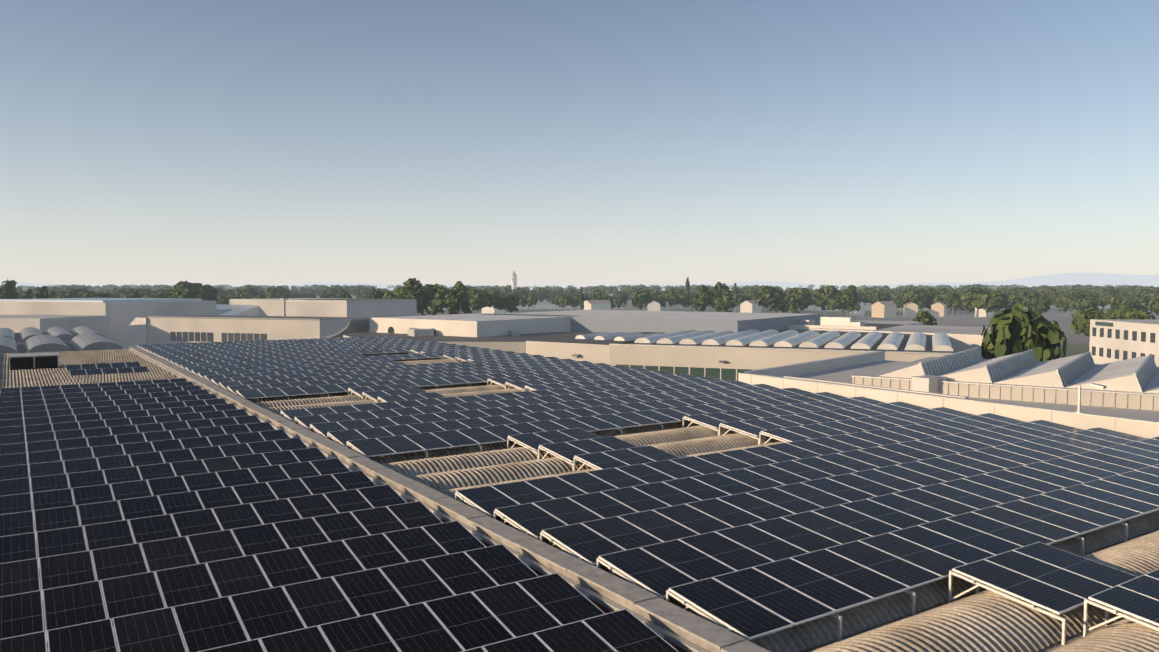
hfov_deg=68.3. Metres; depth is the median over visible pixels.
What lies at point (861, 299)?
tree
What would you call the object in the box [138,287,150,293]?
tree
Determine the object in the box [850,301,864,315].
house
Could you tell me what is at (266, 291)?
tree
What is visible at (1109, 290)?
tree
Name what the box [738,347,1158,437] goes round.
sawtooth hall
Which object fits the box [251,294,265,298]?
tree
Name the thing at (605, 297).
tree
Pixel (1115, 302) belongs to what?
tree
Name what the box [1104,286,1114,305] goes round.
tree
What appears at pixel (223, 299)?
tree
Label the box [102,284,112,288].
tree
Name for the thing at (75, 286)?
tree
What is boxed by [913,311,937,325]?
tree
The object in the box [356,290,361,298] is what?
tree
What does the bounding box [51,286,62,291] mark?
tree
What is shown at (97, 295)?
tree
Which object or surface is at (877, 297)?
tree
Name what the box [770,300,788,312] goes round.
tree
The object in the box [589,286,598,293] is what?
tree
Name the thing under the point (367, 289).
tree
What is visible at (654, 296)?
tree
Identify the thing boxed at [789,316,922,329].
flat-roofed building
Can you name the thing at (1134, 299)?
tree
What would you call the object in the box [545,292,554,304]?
tree
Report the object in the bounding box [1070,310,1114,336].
tree
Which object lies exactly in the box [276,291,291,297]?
tree
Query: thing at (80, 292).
tree
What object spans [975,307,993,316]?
house
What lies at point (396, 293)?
tree
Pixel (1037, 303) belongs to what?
tree
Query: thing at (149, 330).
office building
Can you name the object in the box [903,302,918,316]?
house
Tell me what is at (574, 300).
tree
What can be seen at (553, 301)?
tree
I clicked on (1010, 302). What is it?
tree
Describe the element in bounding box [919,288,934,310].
tree
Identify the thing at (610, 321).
warehouse
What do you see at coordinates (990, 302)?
tree
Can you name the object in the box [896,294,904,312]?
tree
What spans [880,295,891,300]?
tree
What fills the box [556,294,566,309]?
tree
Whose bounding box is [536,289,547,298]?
tree
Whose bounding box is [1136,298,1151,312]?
tree
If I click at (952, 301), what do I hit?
tree
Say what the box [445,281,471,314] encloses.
tree
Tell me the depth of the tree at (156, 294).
458.21 m
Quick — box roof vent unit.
[8,352,59,369]
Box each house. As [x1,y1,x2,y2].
[482,306,515,313]
[583,300,611,309]
[647,301,659,310]
[740,300,760,312]
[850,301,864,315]
[871,301,895,317]
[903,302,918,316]
[931,302,946,316]
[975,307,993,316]
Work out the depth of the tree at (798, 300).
388.35 m
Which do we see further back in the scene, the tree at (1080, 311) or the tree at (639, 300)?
the tree at (639, 300)
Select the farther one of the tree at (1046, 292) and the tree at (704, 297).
the tree at (1046, 292)
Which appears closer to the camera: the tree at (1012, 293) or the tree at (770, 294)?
the tree at (770, 294)
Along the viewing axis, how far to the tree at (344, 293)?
408.21 m
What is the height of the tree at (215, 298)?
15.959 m
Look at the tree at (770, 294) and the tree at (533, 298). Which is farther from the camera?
the tree at (533, 298)
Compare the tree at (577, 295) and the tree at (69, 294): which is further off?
the tree at (577, 295)
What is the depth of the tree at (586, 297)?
485.75 m
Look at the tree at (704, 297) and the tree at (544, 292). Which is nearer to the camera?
the tree at (704, 297)
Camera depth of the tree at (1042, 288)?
687.56 m
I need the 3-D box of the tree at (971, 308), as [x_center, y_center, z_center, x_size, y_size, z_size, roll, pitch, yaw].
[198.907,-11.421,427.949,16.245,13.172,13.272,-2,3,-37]
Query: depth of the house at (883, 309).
411.62 m
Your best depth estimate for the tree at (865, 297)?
493.40 m
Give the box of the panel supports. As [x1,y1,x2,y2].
[137,341,1158,644]
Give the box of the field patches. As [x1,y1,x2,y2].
[428,303,1158,344]
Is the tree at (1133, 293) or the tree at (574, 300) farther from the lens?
the tree at (1133, 293)
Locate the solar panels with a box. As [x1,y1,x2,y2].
[0,336,1158,651]
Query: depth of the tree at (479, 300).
353.37 m
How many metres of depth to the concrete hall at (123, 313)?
165.99 m
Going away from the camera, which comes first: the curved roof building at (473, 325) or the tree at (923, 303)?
the curved roof building at (473, 325)
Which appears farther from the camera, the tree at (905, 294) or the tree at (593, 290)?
the tree at (593, 290)
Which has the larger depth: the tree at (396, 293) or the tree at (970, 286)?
the tree at (970, 286)
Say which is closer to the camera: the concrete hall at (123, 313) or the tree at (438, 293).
the concrete hall at (123, 313)
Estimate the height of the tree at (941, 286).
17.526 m
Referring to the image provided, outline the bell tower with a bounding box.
[511,271,516,288]
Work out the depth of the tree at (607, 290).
978.10 m
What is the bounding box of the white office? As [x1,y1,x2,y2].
[1089,319,1158,366]
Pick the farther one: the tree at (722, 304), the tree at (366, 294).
the tree at (366, 294)
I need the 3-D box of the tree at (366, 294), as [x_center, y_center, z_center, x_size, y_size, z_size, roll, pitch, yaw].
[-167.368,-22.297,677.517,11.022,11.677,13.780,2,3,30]
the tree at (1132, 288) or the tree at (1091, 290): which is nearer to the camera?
the tree at (1091, 290)
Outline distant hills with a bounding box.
[0,273,1158,287]
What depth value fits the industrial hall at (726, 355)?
82.92 m
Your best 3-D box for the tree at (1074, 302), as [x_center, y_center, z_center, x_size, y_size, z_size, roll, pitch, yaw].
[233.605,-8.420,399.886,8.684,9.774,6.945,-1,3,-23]
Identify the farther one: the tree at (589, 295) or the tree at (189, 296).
the tree at (589, 295)
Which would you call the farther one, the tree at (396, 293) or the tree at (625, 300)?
the tree at (625, 300)
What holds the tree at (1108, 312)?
on the field patches
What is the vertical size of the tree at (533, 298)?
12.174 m
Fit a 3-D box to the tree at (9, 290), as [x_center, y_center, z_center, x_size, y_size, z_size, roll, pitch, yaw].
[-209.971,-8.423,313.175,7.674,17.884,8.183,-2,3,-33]
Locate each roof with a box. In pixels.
[0,349,1158,651]
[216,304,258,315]
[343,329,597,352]
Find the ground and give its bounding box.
[289,288,1144,359]
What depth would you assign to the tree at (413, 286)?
293.09 m
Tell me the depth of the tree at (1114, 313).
245.77 m
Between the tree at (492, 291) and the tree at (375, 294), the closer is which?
the tree at (375, 294)
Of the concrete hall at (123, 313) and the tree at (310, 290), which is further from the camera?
the tree at (310, 290)
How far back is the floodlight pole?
34.38 m
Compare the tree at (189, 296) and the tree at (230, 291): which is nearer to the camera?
the tree at (189, 296)
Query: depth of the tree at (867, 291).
653.26 m
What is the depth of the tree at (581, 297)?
429.27 m
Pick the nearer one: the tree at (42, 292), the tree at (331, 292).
the tree at (42, 292)
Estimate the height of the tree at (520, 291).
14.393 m
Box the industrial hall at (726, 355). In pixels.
[526,329,952,380]
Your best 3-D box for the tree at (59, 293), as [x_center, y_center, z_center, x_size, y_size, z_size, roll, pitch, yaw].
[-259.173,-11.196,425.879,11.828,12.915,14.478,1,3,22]
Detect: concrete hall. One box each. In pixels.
[0,298,216,348]
[0,315,109,339]
[229,298,416,316]
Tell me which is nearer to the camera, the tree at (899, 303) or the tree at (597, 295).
the tree at (899, 303)
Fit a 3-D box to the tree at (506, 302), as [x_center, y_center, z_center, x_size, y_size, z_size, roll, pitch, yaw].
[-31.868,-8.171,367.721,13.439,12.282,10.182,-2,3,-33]
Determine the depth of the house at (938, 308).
426.05 m
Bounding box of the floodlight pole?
[1076,383,1106,412]
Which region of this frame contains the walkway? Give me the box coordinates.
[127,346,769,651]
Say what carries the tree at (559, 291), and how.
on the field patches
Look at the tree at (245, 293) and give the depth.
523.41 m
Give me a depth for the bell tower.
775.34 m
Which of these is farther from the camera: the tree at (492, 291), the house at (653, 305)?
the tree at (492, 291)
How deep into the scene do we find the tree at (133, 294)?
388.21 m
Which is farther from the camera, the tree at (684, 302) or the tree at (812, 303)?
the tree at (684, 302)
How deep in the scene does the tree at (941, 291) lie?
449.42 m
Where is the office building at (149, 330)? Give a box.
[115,315,350,347]
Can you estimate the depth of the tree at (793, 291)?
414.87 m
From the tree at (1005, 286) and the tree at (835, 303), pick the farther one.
the tree at (1005, 286)
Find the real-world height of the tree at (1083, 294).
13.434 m
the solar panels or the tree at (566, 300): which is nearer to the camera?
the solar panels
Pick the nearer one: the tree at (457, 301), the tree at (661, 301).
the tree at (457, 301)
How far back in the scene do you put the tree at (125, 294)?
468.03 m
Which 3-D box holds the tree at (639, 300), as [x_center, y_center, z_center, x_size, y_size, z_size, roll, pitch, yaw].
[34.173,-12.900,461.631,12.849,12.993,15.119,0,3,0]
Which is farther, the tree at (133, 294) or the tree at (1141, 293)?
the tree at (1141, 293)
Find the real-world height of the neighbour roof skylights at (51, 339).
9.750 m
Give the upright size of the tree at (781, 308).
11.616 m
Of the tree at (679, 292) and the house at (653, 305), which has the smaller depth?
the house at (653, 305)
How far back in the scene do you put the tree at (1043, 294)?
450.44 m
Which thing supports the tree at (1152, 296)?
on the field patches
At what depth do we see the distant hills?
7914.94 m
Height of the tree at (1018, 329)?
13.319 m
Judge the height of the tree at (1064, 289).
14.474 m
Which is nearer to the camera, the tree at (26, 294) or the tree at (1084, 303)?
the tree at (26, 294)
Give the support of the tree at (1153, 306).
on the field patches
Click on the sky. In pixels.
(563, 143)
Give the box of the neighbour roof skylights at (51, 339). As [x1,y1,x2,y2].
[0,326,121,353]
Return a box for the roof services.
[129,349,946,651]
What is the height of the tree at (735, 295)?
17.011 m
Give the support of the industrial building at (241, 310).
on the ground
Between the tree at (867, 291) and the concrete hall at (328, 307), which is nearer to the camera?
the concrete hall at (328, 307)
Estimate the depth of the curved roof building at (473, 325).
108.23 m
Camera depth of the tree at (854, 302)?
380.42 m
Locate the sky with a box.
[0,0,1158,286]
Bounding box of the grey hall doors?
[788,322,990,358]
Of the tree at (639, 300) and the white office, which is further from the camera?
the tree at (639, 300)
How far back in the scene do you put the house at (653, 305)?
454.04 m
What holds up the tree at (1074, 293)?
on the field patches
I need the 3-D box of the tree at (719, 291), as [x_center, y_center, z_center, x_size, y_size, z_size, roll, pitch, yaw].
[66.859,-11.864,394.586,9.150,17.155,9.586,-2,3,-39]
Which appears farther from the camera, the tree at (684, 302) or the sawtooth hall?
the tree at (684, 302)
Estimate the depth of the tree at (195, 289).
377.83 m
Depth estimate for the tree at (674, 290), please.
671.78 m
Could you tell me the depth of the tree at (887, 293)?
656.47 m
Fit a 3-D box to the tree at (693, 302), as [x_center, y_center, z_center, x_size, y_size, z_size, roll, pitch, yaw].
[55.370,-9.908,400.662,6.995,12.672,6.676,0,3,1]
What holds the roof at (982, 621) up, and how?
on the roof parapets
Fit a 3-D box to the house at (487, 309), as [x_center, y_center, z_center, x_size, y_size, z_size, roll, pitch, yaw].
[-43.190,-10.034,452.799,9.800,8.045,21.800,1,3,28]
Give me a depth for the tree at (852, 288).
447.30 m
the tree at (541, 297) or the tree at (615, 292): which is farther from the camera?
the tree at (615, 292)
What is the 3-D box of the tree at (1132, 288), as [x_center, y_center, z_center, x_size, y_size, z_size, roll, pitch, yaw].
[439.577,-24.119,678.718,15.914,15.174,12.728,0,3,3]
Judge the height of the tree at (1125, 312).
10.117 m
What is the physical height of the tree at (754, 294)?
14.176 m
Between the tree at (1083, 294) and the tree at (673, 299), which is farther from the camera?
the tree at (673, 299)
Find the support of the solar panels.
on the panel supports
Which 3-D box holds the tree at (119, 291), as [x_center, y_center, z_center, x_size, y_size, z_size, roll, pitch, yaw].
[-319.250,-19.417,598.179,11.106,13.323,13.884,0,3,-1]
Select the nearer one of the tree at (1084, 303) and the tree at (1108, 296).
the tree at (1084, 303)
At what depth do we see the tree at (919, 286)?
1008.18 m
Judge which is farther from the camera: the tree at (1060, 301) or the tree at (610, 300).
the tree at (610, 300)
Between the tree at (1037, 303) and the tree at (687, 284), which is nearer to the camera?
the tree at (1037, 303)
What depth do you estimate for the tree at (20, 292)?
571.80 m
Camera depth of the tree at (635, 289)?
708.48 m
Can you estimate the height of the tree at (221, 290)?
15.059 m
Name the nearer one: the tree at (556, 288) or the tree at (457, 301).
the tree at (457, 301)
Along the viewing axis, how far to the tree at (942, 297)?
442.10 m
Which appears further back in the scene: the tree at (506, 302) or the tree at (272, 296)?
the tree at (272, 296)
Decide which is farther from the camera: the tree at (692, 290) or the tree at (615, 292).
the tree at (692, 290)
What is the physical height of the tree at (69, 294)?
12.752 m
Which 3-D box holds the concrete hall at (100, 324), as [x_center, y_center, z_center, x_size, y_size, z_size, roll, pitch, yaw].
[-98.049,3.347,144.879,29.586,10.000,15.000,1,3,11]
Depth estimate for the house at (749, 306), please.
437.98 m
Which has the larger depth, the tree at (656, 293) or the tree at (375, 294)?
the tree at (656, 293)
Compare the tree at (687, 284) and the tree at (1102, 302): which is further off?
the tree at (687, 284)
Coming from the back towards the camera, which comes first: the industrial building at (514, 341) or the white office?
the white office
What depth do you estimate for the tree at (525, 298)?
521.70 m
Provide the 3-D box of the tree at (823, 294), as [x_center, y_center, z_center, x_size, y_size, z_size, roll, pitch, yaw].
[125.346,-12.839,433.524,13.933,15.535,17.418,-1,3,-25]
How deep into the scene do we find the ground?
509.48 m
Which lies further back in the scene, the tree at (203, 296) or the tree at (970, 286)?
the tree at (970, 286)
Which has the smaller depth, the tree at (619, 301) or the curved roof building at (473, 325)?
the curved roof building at (473, 325)
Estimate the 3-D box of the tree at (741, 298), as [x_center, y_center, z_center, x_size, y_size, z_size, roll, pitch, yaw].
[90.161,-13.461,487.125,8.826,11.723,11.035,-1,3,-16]
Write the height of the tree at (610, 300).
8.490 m
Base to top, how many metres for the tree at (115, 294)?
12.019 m
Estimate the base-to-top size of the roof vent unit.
1.330 m
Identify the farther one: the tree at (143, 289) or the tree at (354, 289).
the tree at (354, 289)
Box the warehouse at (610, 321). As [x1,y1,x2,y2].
[478,310,818,332]
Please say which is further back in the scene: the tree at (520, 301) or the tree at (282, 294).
the tree at (520, 301)
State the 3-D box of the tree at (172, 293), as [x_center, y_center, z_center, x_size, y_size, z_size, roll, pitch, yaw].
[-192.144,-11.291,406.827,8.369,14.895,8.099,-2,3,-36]
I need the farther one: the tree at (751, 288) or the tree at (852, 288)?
the tree at (751, 288)
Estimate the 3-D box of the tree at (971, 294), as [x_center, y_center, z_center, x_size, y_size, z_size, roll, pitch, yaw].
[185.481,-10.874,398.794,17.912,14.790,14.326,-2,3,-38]
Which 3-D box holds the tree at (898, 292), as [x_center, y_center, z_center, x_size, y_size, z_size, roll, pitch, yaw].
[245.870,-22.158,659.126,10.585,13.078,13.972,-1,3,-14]
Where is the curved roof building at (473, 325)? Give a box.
[323,313,574,337]
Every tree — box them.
[0,279,18,298]
[17,290,24,298]
[19,289,32,298]
[29,286,49,298]
[49,291,65,296]
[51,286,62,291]
[57,291,78,297]
[66,288,89,295]
[71,284,82,288]
[78,290,115,297]
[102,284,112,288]
[112,291,119,296]
[116,289,127,297]
[119,290,144,297]
[125,290,140,297]
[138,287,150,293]
[140,291,166,297]
[168,290,175,297]
[172,281,217,298]
[183,293,192,298]
[196,288,213,300]
[206,284,217,303]
[214,287,226,295]
[218,295,229,303]
[225,289,237,293]
[234,287,256,298]
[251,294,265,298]
[261,286,290,294]
[265,294,282,297]
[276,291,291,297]
[308,288,315,294]
[326,288,336,295]
[339,289,350,297]
[351,285,362,296]
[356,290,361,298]
[360,287,375,291]
[360,291,369,297]
[368,288,382,298]
[380,287,405,298]
[401,278,429,315]
[416,284,453,315]
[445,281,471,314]
[466,288,497,312]
[485,288,501,295]
[492,293,519,312]
[509,287,527,295]
[517,295,523,310]
[521,293,538,310]
[528,291,537,310]
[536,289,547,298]
[539,293,544,304]
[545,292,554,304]
[550,297,558,309]
[552,286,563,290]
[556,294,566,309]
[557,288,562,293]
[558,295,572,310]
[563,288,575,293]
[566,292,579,309]
[568,297,577,309]
[578,295,590,300]
[579,286,583,309]
[584,293,593,297]
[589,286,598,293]
[592,290,601,299]
[600,286,613,294]
[600,294,611,299]
[604,298,615,308]
[613,290,627,299]
[615,295,627,309]
[616,296,622,309]
[627,287,639,294]
[631,290,653,310]
[647,294,656,309]
[650,290,661,302]
[658,291,677,310]
[658,296,665,310]
[664,288,685,294]
[668,291,679,310]
[676,290,682,307]
[678,297,689,310]
[680,292,693,305]
[685,277,689,310]
[690,287,696,293]
[690,293,702,311]
[694,285,713,311]
[711,282,733,311]
[713,297,736,311]
[731,293,746,311]
[732,283,737,311]
[746,286,758,294]
[752,288,756,299]
[755,285,784,312]
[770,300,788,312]
[774,297,784,312]
[784,288,812,313]
[787,292,809,313]
[810,292,818,311]
[812,285,841,315]
[827,295,850,316]
[838,291,860,316]
[845,285,858,299]
[858,296,866,303]
[859,288,881,305]
[862,295,868,304]
[868,291,881,303]
[880,289,894,298]
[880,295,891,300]
[893,289,902,293]
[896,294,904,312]
[902,289,910,302]
[905,289,929,304]
[912,285,924,289]
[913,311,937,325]
[918,298,926,310]
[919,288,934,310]
[932,291,958,306]
[933,288,947,301]
[934,285,946,287]
[947,292,958,317]
[956,287,993,318]
[957,296,966,313]
[959,295,974,315]
[961,284,979,289]
[972,291,1004,322]
[980,304,1066,361]
[998,285,1010,288]
[1001,295,1022,312]
[1002,290,1019,308]
[1015,290,1033,306]
[1022,294,1049,313]
[1023,292,1049,305]
[1035,287,1048,292]
[1040,290,1057,312]
[1047,291,1069,313]
[1052,295,1068,314]
[1058,287,1069,292]
[1066,288,1081,313]
[1067,290,1086,300]
[1067,298,1080,310]
[1068,284,1087,290]
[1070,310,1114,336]
[1071,308,1103,342]
[1078,296,1098,308]
[1083,287,1107,293]
[1085,293,1098,310]
[1093,291,1110,308]
[1096,287,1118,307]
[1096,297,1108,310]
[1100,293,1115,307]
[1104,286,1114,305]
[1105,309,1115,316]
[1107,296,1132,309]
[1111,308,1118,317]
[1115,306,1154,319]
[1118,290,1129,296]
[1122,286,1141,290]
[1127,295,1146,308]
[1128,291,1135,295]
[1135,288,1158,296]
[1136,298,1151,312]
[1144,293,1158,309]
[1147,299,1158,319]
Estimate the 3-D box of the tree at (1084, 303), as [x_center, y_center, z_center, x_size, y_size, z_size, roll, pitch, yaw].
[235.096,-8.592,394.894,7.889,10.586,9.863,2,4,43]
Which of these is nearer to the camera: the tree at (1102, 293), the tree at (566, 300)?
the tree at (566, 300)
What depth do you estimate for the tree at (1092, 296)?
394.08 m
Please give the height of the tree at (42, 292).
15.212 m
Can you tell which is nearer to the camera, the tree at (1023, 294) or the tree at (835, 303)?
the tree at (835, 303)
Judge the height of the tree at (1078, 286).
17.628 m
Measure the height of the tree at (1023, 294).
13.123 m
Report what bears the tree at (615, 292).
on the ground
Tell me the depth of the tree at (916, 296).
462.35 m
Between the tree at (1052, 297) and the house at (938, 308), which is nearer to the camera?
the house at (938, 308)
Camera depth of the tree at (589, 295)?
667.00 m
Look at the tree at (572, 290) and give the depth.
722.28 m
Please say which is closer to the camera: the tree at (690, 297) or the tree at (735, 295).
the tree at (735, 295)
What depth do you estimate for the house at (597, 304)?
460.87 m
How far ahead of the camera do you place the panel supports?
16.26 m
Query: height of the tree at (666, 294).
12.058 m

